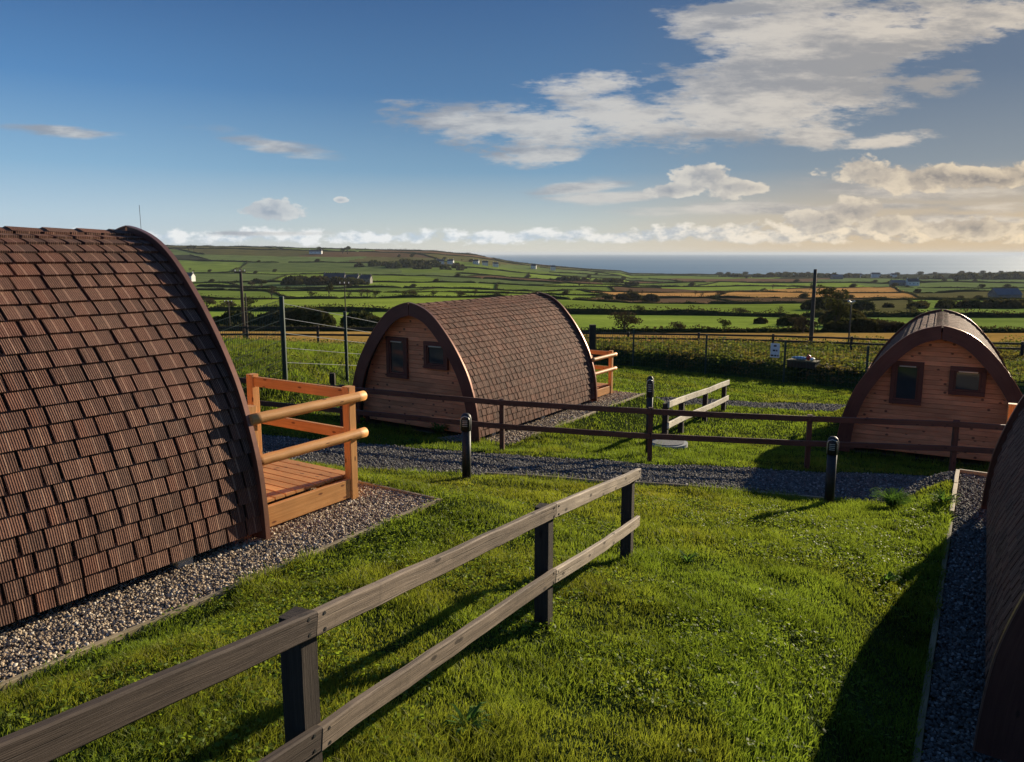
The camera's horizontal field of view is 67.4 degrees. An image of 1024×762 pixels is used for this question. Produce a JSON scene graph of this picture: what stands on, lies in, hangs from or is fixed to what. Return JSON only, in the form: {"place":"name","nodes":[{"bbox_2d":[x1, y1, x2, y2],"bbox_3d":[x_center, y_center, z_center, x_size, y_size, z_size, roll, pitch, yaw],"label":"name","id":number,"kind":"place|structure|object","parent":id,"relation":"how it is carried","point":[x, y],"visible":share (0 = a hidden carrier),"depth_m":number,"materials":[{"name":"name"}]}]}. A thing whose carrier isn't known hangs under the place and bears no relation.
{"place":"outdoors","nodes":[
{"label":"outdoors","id":0,"kind":"place"},
{"bbox_2d":[0,337,1023,761],"bbox_3d":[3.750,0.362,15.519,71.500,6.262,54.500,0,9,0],"label":"lawn","id":1,"kind":"structure","parent":0,"point":[592,623],"depth_m":5.45,"materials":[{"name":"plant"}]},
{"bbox_2d":[0,483,431,681],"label":"gravel bed","id":2,"kind":"object","parent":1,"relation":"on","point":[81,616],"depth_m":5.89,"materials":[{"name":"grey gravel"}]},
{"bbox_2d":[0,225,270,626],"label":"camping pod","id":3,"kind":"object","parent":2,"relation":"on","point":[129,448],"visible":1,"depth_m":6.04,"materials":[{"name":"brown wood"}]},
{"bbox_2d":[246,373,368,537],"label":"timber deck","id":4,"kind":"structure","parent":2,"relation":"on","point":[284,475],"depth_m":7.89,"materials":[{"name":"brown wood"}]},
{"bbox_2d":[0,498,440,694],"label":"edging board","id":5,"kind":"object","parent":1,"relation":"on","point":[104,642],"visible":0.6,"depth_m":5.39,"materials":[{"name":"wood"}]},
{"bbox_2d":[216,296,287,398],"bbox_3d":[-6.557,-0.111,13.887,0.290,3.133,8.993,2,10,14],"label":"fence","id":6,"kind":"object","parent":1,"relation":"on","point":[283,360],"visible":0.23,"depth_m":17.46,"materials":[{"name":"grey metal"}]},
{"bbox_2d":[221,335,364,425],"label":"undergrowth","id":7,"kind":"object","parent":1,"relation":"on","point":[300,362],"visible":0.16,"depth_m":21.24,"materials":[{"name":"green plant"}]},
{"bbox_2d":[0,468,640,761],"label":"rail fence","id":8,"kind":"object","parent":1,"relation":"on","point":[290,637],"visible":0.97,"depth_m":2.68,"materials":[{"name":"wood"}]},
{"bbox_2d":[284,303,376,381],"bbox_3d":[-3.986,-1.397,26.123,0.091,3.524,16.241,2,10,10],"label":"wire fence","id":9,"kind":"object","parent":1,"relation":"on","point":[344,315],"visible":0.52,"depth_m":21.73,"materials":[{"name":"grey metal"}]},
{"bbox_2d":[358,480,442,501],"bbox_3d":[-1.951,1.122,8.792,2.906,0.056,0.038,6,11,33],"label":"edging board","id":10,"kind":"object","parent":1,"relation":"on","point":[395,489],"visible":0.31,"depth_m":8.31,"materials":[{"name":"wood"}]},
{"bbox_2d":[460,413,471,478],"bbox_3d":[-0.632,0.947,10.624,0.152,1.033,0.154,2,10,11],"label":"bollard","id":11,"kind":"object","parent":1,"relation":"on","point":[465,424],"visible":0.95,"depth_m":10.56,"materials":[{"name":"metal"}]},
{"bbox_2d":[441,702,493,736],"bbox_3d":[-0.205,1.540,3.465,0.241,0.089,0.243,0,9,0],"label":"weed plant","id":12,"kind":"object","parent":1,"relation":"on","point":[474,711],"visible":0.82,"depth_m":3.50,"materials":[{"name":"green plant"}]},
{"bbox_2d":[363,395,631,445],"bbox_3d":[0.073,0.662,19.476,4.070,0.001,6.800,6,11,32],"label":"gravel bed","id":13,"kind":"object","parent":1,"relation":"on","point":[419,428],"visible":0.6,"depth_m":17.20,"materials":[{"name":"grey gravel"}]},
{"bbox_2d":[352,292,597,441],"bbox_3d":[-0.737,-0.629,18.621,3.634,2.836,5.336,6,11,32],"label":"camping pod","id":14,"kind":"object","parent":13,"relation":"on","point":[531,347],"visible":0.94,"depth_m":17.00,"materials":[{"name":"brown wood"}]},
{"bbox_2d":[385,336,408,378],"bbox_3d":[-2.527,-0.516,16.889,0.600,0.900,0.079,6,11,32],"label":"window","id":15,"kind":"structure","parent":14,"relation":"in","point":[397,358],"depth_m":16.89,"materials":[{"name":"brown glass"}]},
{"bbox_2d":[423,341,448,370],"bbox_3d":[-1.613,-0.537,16.283,0.640,0.580,0.079,6,11,32],"label":"window","id":16,"kind":"structure","parent":14,"relation":"in","point":[435,357],"depth_m":16.30,"materials":[{"name":"brown glass"}]},
{"bbox_2d":[590,350,616,396],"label":"timber deck","id":17,"kind":"structure","parent":13,"relation":"on","point":[604,389],"depth_m":21.08,"materials":[{"name":"brown wood"}]},
{"bbox_2d":[534,393,644,435],"bbox_3d":[2.063,0.752,18.773,0.045,0.065,5.816,6,11,32],"label":"edging board","id":18,"kind":"object","parent":1,"relation":"on","point":[591,413],"visible":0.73,"depth_m":18.60,"materials":[{"name":"wood"}]},
{"bbox_2d":[589,324,595,364],"bbox_3d":[3.850,-1.602,36.836,0.306,2.200,0.303,0,9,0],"label":"timber post","id":19,"kind":"object","parent":1,"relation":"on","point":[592,336],"visible":0.58,"depth_m":36.64,"materials":[{"name":"black wood"}]},
{"bbox_2d":[239,377,1004,470],"bbox_3d":[0.211,0.874,14.800,18.850,2.254,1.533,2,10,10],"label":"rail fence","id":20,"kind":"object","parent":1,"relation":"on","point":[954,448],"visible":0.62,"depth_m":13.81,"materials":[{"name":"brown wood"}]},
{"bbox_2d":[645,376,653,454],"bbox_3d":[2.620,0.748,14.670,0.144,1.715,0.146,3,10,16],"label":"bollard","id":21,"kind":"object","parent":1,"relation":"on","point":[650,388],"visible":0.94,"depth_m":14.54,"materials":[{"name":"metal"}]},
{"bbox_2d":[485,472,822,498],"bbox_3d":[2.010,1.485,11.001,4.835,0.246,0.194,1,10,7],"label":"edging board","id":22,"kind":"object","parent":1,"relation":"on","point":[642,483],"visible":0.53,"depth_m":11.06,"materials":[{"name":"wood"}]},
{"bbox_2d":[652,439,687,448],"bbox_3d":[3.299,1.323,16.335,0.860,0.092,0.860,0,9,0],"label":"manhole cover","id":23,"kind":"object","parent":1,"relation":"on","point":[674,443],"visible":0.46,"depth_m":16.12,"materials":[{"name":"concrete"}]},
{"bbox_2d":[675,549,699,562],"bbox_3d":[1.525,1.526,6.666,0.230,0.102,0.222,0,9,0],"label":"weed plant","id":24,"kind":"object","parent":1,"relation":"on","point":[686,558],"visible":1,"depth_m":6.66,"materials":[{"name":"green plant"}]},
{"bbox_2d":[662,380,729,433],"bbox_3d":[4.777,0.816,19.703,0.260,1.770,6.685,5,11,26],"label":"rail fence","id":25,"kind":"object","parent":1,"relation":"on","point":[667,424],"visible":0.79,"depth_m":18.79,"materials":[{"name":"beige wood"}]},
{"bbox_2d":[582,327,1023,394],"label":"fence","id":26,"kind":"object","parent":1,"relation":"on","point":[784,359],"visible":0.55,"depth_m":34.19,"materials":[{"name":"green paint"}]},
{"bbox_2d":[770,343,779,357],"bbox_3d":[11.369,-1.320,33.203,0.400,0.620,0.017,7,12,37],"label":"notice sign","id":27,"kind":"object","parent":26,"relation":"attached to","point":[774,350],"visible":1,"depth_m":33.20,"materials":[{"name":"white plastic"}]},
{"bbox_2d":[787,358,818,368],"bbox_3d":[12.750,-0.772,33.633,1.260,0.297,0.660,7,12,37],"label":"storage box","id":28,"kind":"object","parent":1,"relation":"on","point":[813,363],"visible":0.81,"depth_m":33.41,"materials":[{"name":"grey plastic"}]},
{"bbox_2d":[584,334,1023,386],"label":"undergrowth","id":29,"kind":"object","parent":1,"relation":"on","point":[750,347],"visible":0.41,"depth_m":38.89,"materials":[{"name":"green plant"}]},
{"bbox_2d":[824,436,838,503],"bbox_3d":[4.277,1.244,10.302,0.152,1.033,0.154,5,11,29],"label":"bollard","id":30,"kind":"object","parent":1,"relation":"on","point":[832,449],"visible":0.96,"depth_m":10.24,"materials":[{"name":"metal"}]},
{"bbox_2d":[880,571,901,581],"bbox_3d":[3.411,1.780,6.942,0.218,0.121,0.211,0,9,0],"label":"weed plant","id":31,"kind":"object","parent":1,"relation":"on","point":[889,576],"visible":0.96,"depth_m":6.95,"materials":[{"name":"green plant"}]},
{"bbox_2d":[871,487,914,506],"bbox_3d":[5.049,1.554,10.216,0.564,0.255,0.556,0,9,0],"label":"weed plant","id":32,"kind":"object","parent":1,"relation":"on","point":[892,499],"visible":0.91,"depth_m":10.15,"materials":[{"name":"green plant"}]},
{"bbox_2d":[912,521,952,761],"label":"edging board","id":33,"kind":"object","parent":1,"relation":"on","point":[932,644],"visible":0.74,"depth_m":5.78,"materials":[{"name":"brown wood"}]},
{"bbox_2d":[928,489,962,504],"bbox_3d":[5.433,1.476,9.696,0.382,0.159,0.399,-7,12,-38],"label":"weed plant","id":34,"kind":"object","parent":1,"relation":"on","point":[942,494],"visible":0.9,"depth_m":9.67,"materials":[{"name":"green plant"}]},
{"bbox_2d":[949,469,959,515],"bbox_3d":[5.863,1.452,10.170,0.054,0.075,2.096,6,11,31],"label":"edging board","id":35,"kind":"object","parent":1,"relation":"on","point":[955,484],"visible":0.84,"depth_m":10.14,"materials":[{"name":"beige wood"}]},
{"bbox_2d":[921,473,1005,761],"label":"gravel bed","id":36,"kind":"object","parent":1,"relation":"on","point":[946,720],"depth_m":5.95,"materials":[{"name":"grey gravel"}]},
{"bbox_2d":[973,395,1023,761],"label":"camping pod","id":37,"kind":"object","parent":36,"relation":"on","point":[999,732],"visible":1,"depth_m":5.34,"materials":[{"name":"brown wood"}]},
{"bbox_2d":[960,469,986,476],"bbox_3d":[7.458,1.407,10.444,2.386,0.076,0.042,6,11,31],"label":"edging board","id":38,"kind":"object","parent":1,"relation":"on","point":[972,472],"visible":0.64,"depth_m":10.95,"materials":[{"name":"brown wood"}]},
{"bbox_3d":[10.339,1.180,18.859,3.360,0.001,6.580,5,11,29],"label":"gravel bed","id":39,"kind":"object","parent":1,"relation":"on","visible":0},
{"bbox_2d":[837,309,1022,461],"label":"camping pod","id":40,"kind":"object","parent":39,"relation":"on","point":[941,365],"visible":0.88,"depth_m":15.87,"materials":[{"name":"brown wood"}]},
{"bbox_2d":[889,361,924,405],"bbox_3d":[8.241,0.041,16.042,0.600,0.900,0.079,5,11,29],"label":"window","id":41,"kind":"structure","parent":40,"relation":"in","point":[905,385],"depth_m":16.04,"materials":[{"name":"clear glass"}]},
{"bbox_2d":[948,366,986,396],"bbox_3d":[9.192,0.009,15.502,0.640,0.580,0.079,5,11,29],"label":"window","id":42,"kind":"structure","parent":40,"relation":"in","point":[965,381],"depth_m":15.50,"materials":[{"name":"brown glass"}]},
{"bbox_2d":[0,0,1023,253],"label":"sky","id":43,"kind":"structure","parent":0,"point":[461,126],"materials":[{"name":"blue"}]},
{"bbox_2d":[458,390,639,443],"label":"gravel","id":44,"kind":"structure","parent":0,"point":[563,414],"depth_m":18.13,"materials":[{"name":"grey gravel"}]},
{"bbox_2d":[167,246,1023,362],"bbox_3d":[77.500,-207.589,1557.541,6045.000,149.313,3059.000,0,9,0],"label":"fields","id":45,"kind":"structure","parent":0,"point":[283,258],"depth_m":642.76,"materials":[{"name":"green plant"}]},
{"bbox_2d":[178,258,278,262],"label":"hedgerow","id":46,"kind":"object","parent":45,"relation":"on","point":[221,260],"visible":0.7,"depth_m":1217.06,"materials":[{"name":"green plant"}]},
{"bbox_2d":[186,271,285,274],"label":"hedgerow","id":47,"kind":"object","parent":45,"relation":"on","point":[205,272],"visible":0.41,"depth_m":890.55,"materials":[{"name":"green plant"}]},
{"bbox_2d":[234,269,245,336],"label":"utility pole","id":48,"kind":"object","parent":45,"relation":"on","point":[240,271],"visible":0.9,"depth_m":65.62,"materials":[{"name":"brown wood"}]},
{"bbox_2d":[165,244,344,248],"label":"hedgerow","id":49,"kind":"object","parent":45,"relation":"on","point":[252,246],"visible":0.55,"depth_m":2037.88,"materials":[{"name":"green plant"}]},
{"bbox_2d":[168,247,356,251],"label":"hedgerow","id":50,"kind":"object","parent":45,"relation":"on","point":[256,249],"visible":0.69,"depth_m":1671.19,"materials":[{"name":"green plant"}]},
{"bbox_2d":[201,293,338,299],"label":"hedgerow","id":51,"kind":"object","parent":45,"relation":"on","point":[291,297],"visible":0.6,"depth_m":314.65,"materials":[{"name":"green plant"}]},
{"bbox_2d":[217,322,372,330],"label":"hedgerow","id":52,"kind":"object","parent":45,"relation":"on","point":[295,329],"visible":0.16,"depth_m":86.39,"materials":[{"name":"green plant"}]},
{"bbox_2d":[217,325,374,342],"bbox_3d":[-16.803,-2.702,48.803,26.636,1.911,0.223,-1,9,-4],"label":"rail fence","id":53,"kind":"object","parent":45,"relation":"on","point":[317,328],"visible":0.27,"depth_m":49.01,"materials":[{"name":"brown wood"}]},
{"bbox_2d":[213,305,381,326],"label":"thicket","id":54,"kind":"object","parent":45,"relation":"on","point":[310,315],"visible":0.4,"depth_m":95.54,"materials":[{"name":"green plant"}]},
{"bbox_2d":[208,303,389,311],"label":"hedgerow","id":55,"kind":"object","parent":45,"relation":"on","point":[329,308],"visible":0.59,"depth_m":191.31,"materials":[{"name":"green plant"}]},
{"bbox_2d":[197,282,401,288],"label":"hedgerow","id":56,"kind":"object","parent":45,"relation":"on","point":[267,286],"visible":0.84,"depth_m":536.72,"materials":[{"name":"green plant"}]},
{"bbox_2d":[226,288,380,291],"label":"hedgerow","id":57,"kind":"object","parent":45,"relation":"on","point":[299,289],"visible":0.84,"depth_m":457.44,"materials":[{"name":"green plant"}]},
{"bbox_2d":[248,274,369,285],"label":"thicket","id":58,"kind":"object","parent":45,"relation":"on","point":[306,280],"visible":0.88,"depth_m":594.50,"materials":[{"name":"green plant"}]},
{"bbox_2d":[256,279,475,282],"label":"hedgerow","id":59,"kind":"object","parent":45,"relation":"on","point":[444,281],"visible":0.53,"depth_m":684.85,"materials":[{"name":"green plant"}]},
{"bbox_2d":[292,272,480,278],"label":"hedgerow","id":60,"kind":"object","parent":45,"relation":"on","point":[399,275],"visible":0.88,"depth_m":843.17,"materials":[{"name":"green plant"}]},
{"bbox_2d":[354,258,466,269],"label":"thicket","id":61,"kind":"object","parent":45,"relation":"on","point":[415,264],"visible":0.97,"depth_m":1123.91,"materials":[{"name":"green plant"}]},
{"bbox_2d":[355,248,484,256],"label":"hedgerow","id":62,"kind":"object","parent":45,"relation":"on","point":[469,253],"visible":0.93,"depth_m":2047.52,"materials":[{"name":"green plant"}]},
{"bbox_2d":[359,250,529,265],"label":"hedgerow","id":63,"kind":"object","parent":45,"relation":"on","point":[444,254],"visible":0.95,"depth_m":1688.13,"materials":[{"name":"green plant"}]},
{"bbox_2d":[339,293,570,299],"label":"hedgerow","id":64,"kind":"object","parent":45,"relation":"on","point":[440,296],"visible":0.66,"depth_m":329.62,"materials":[{"name":"green plant"}]},
{"bbox_2d":[403,285,572,291],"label":"hedgerow","id":65,"kind":"object","parent":45,"relation":"on","point":[478,288],"visible":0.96,"depth_m":545.57,"materials":[{"name":"green plant"}]},
{"bbox_2d":[383,290,614,296],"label":"hedgerow","id":66,"kind":"object","parent":45,"relation":"on","point":[514,292],"visible":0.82,"depth_m":430.16,"materials":[{"name":"green plant"}]},
{"bbox_2d":[433,264,604,278],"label":"hedgerow","id":67,"kind":"object","parent":45,"relation":"on","point":[551,274],"visible":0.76,"depth_m":1209.88,"materials":[{"name":"green plant"}]},
{"bbox_2d":[497,258,637,273],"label":"hedgerow","id":68,"kind":"object","parent":45,"relation":"on","point":[569,267],"visible":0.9,"depth_m":2012.57,"materials":[{"name":"green plant"}]},
{"bbox_2d":[479,282,660,287],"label":"hedgerow","id":69,"kind":"object","parent":45,"relation":"on","point":[566,285],"visible":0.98,"depth_m":692.60,"materials":[{"name":"green plant"}]},
{"bbox_2d":[456,272,704,283],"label":"hedgerow","id":70,"kind":"object","parent":45,"relation":"on","point":[574,280],"visible":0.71,"depth_m":1024.70,"materials":[{"name":"green plant"}]},
{"bbox_2d":[483,276,680,286],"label":"hedgerow","id":71,"kind":"object","parent":45,"relation":"on","point":[514,279],"visible":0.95,"depth_m":807.88,"materials":[{"name":"green plant"}]},
{"bbox_2d":[549,276,639,284],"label":"thicket","id":72,"kind":"object","parent":45,"relation":"on","point":[585,279],"visible":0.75,"depth_m":955.71,"materials":[{"name":"green plant"}]},
{"bbox_2d":[607,311,642,328],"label":"tree","id":73,"kind":"object","parent":45,"relation":"on","point":[627,318],"visible":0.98,"depth_m":87.78,"materials":[{"name":"green plant"}]},
{"bbox_2d":[540,266,717,276],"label":"hedgerow","id":74,"kind":"object","parent":45,"relation":"on","point":[634,275],"visible":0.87,"depth_m":1755.81,"materials":[{"name":"green plant"}]},
{"bbox_2d":[602,291,659,301],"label":"thicket","id":75,"kind":"object","parent":45,"relation":"on","point":[632,296],"visible":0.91,"depth_m":387.15,"materials":[{"name":"green plant"}]},
{"bbox_2d":[572,297,706,303],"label":"hedgerow","id":76,"kind":"object","parent":45,"relation":"on","point":[625,301],"visible":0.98,"depth_m":335.73,"materials":[{"name":"green plant"}]},
{"bbox_2d":[576,288,758,292],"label":"hedgerow","id":77,"kind":"object","parent":45,"relation":"on","point":[661,292],"visible":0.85,"depth_m":574.72,"materials":[{"name":"green plant"}]},
{"bbox_2d":[565,304,790,316],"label":"hedgerow","id":78,"kind":"object","parent":45,"relation":"on","point":[599,310],"visible":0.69,"depth_m":187.91,"materials":[{"name":"green plant"}]},
{"bbox_2d":[642,294,779,298],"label":"hedgerow","id":79,"kind":"object","parent":45,"relation":"on","point":[719,296],"visible":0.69,"depth_m":424.27,"materials":[{"name":"green plant"}]},
{"bbox_2d":[579,324,867,332],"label":"hedgerow","id":80,"kind":"object","parent":45,"relation":"on","point":[784,329],"visible":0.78,"depth_m":86.37,"materials":[{"name":"green plant"}]},
{"bbox_2d":[682,284,913,287],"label":"hedgerow","id":81,"kind":"object","parent":45,"relation":"on","point":[776,285],"visible":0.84,"depth_m":795.83,"materials":[{"name":"green plant"}]},
{"bbox_2d":[716,280,887,283],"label":"hedgerow","id":82,"kind":"object","parent":45,"relation":"on","point":[805,282],"visible":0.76,"depth_m":1071.14,"materials":[{"name":"green plant"}]},
{"bbox_2d":[582,332,1023,356],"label":"rail fence","id":83,"kind":"object","parent":45,"relation":"on","point":[851,343],"visible":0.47,"depth_m":49.84,"materials":[{"name":"brown wood"}]},
{"bbox_2d":[718,272,891,277],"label":"thicket","id":84,"kind":"object","parent":45,"relation":"on","point":[785,274],"visible":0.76,"depth_m":1671.23,"materials":[{"name":"green plant"}]},
{"bbox_2d":[788,316,821,332],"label":"tree","id":85,"kind":"object","parent":45,"relation":"on","point":[803,326],"visible":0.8,"depth_m":85.94,"materials":[{"name":"green plant"}]},
{"bbox_2d":[753,308,864,325],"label":"thicket","id":86,"kind":"object","parent":45,"relation":"on","point":[826,316],"visible":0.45,"depth_m":121.52,"materials":[{"name":"green plant"}]},
{"bbox_2d":[809,269,816,343],"bbox_3d":[20.527,-4.824,52.418,0.266,5.550,0.280,0,9,0],"label":"utility pole","id":87,"kind":"object","parent":45,"relation":"on","point":[811,329],"visible":0.71,"depth_m":52.29,"materials":[{"name":"brown wood"}]},
{"bbox_2d":[707,297,923,303],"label":"hedgerow","id":88,"kind":"object","parent":45,"relation":"on","point":[776,302],"visible":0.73,"depth_m":345.11,"materials":[{"name":"green plant"}]},
{"bbox_2d":[809,284,849,309],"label":"tree","id":89,"kind":"object","parent":45,"relation":"on","point":[831,292],"visible":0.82,"depth_m":186.17,"materials":[{"name":"green plant"}]},
{"bbox_2d":[822,296,852,320],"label":"tree","id":90,"kind":"object","parent":45,"relation":"on","point":[839,305],"visible":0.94,"depth_m":89.53,"materials":[{"name":"green plant"}]},
{"bbox_2d":[800,296,876,310],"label":"thicket","id":91,"kind":"object","parent":45,"relation":"on","point":[861,305],"visible":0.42,"depth_m":235.93,"materials":[{"name":"green plant"}]},
{"bbox_2d":[761,290,932,293],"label":"hedgerow","id":92,"kind":"object","parent":45,"relation":"on","point":[799,291],"visible":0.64,"depth_m":575.27,"materials":[{"name":"green plant"}]},
{"bbox_2d":[877,320,899,332],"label":"tree","id":93,"kind":"object","parent":45,"relation":"on","point":[885,325],"visible":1,"depth_m":87.92,"materials":[{"name":"green plant"}]},
{"bbox_2d":[822,317,986,332],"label":"thicket","id":94,"kind":"object","parent":45,"relation":"on","point":[859,325],"visible":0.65,"depth_m":88.29,"materials":[{"name":"green plant"}]},
{"bbox_2d":[801,309,1023,317],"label":"hedgerow","id":95,"kind":"object","parent":45,"relation":"on","point":[985,314],"visible":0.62,"depth_m":177.47,"materials":[{"name":"green plant"}]},
{"bbox_2d":[874,325,1023,332],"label":"hedgerow","id":96,"kind":"object","parent":45,"relation":"on","point":[1001,329],"visible":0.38,"depth_m":85.65,"materials":[{"name":"green plant"}]},
{"bbox_2d":[882,298,1023,308],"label":"thicket","id":97,"kind":"object","parent":45,"relation":"on","point":[990,303],"visible":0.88,"depth_m":256.23,"materials":[{"name":"green plant"}]},
{"bbox_2d":[895,271,1023,279],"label":"thicket","id":98,"kind":"object","parent":45,"relation":"on","point":[985,276],"visible":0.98,"depth_m":1457.11,"materials":[{"name":"green plant"}]},
{"bbox_2d":[924,296,1013,300],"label":"hedgerow","id":99,"kind":"object","parent":45,"relation":"on","point":[958,298],"visible":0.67,"depth_m":368.54,"materials":[{"name":"green plant"}]},
{"bbox_2d":[917,286,1021,288],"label":"hedgerow","id":100,"kind":"object","parent":45,"relation":"on","point":[966,287],"visible":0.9,"depth_m":757.66,"materials":[{"name":"green plant"}]},
{"bbox_2d":[922,280,1023,282],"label":"hedgerow","id":101,"kind":"object","parent":45,"relation":"on","point":[976,281],"visible":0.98,"depth_m":1116.70,"materials":[{"name":"green plant"}]},
{"bbox_2d":[935,288,1023,292],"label":"hedgerow","id":102,"kind":"object","parent":45,"relation":"on","point":[964,290],"visible":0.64,"depth_m":575.93,"materials":[{"name":"green plant"}]},
{"bbox_2d":[987,288,1022,297],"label":"barn","id":103,"kind":"structure","parent":45,"relation":"on","point":[1006,292],"depth_m":425.17,"materials":[{"name":"metal"}]},
{"bbox_2d":[262,434,976,501],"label":"path","id":104,"kind":"structure","parent":0,"point":[413,464],"depth_m":12.34,"materials":[{"name":"grey gravel"}]},
{"bbox_2d":[477,254,1023,273],"bbox_3d":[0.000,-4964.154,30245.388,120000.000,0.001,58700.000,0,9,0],"label":"sea","id":105,"kind":"structure","parent":0,"point":[796,263],"depth_m":5242.05,"materials":[{"name":"liquid"}]},
{"bbox_2d":[656,397,845,411],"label":"gravel","id":106,"kind":"structure","parent":0,"point":[802,406],"depth_m":24.92,"materials":[{"name":"grey gravel"}]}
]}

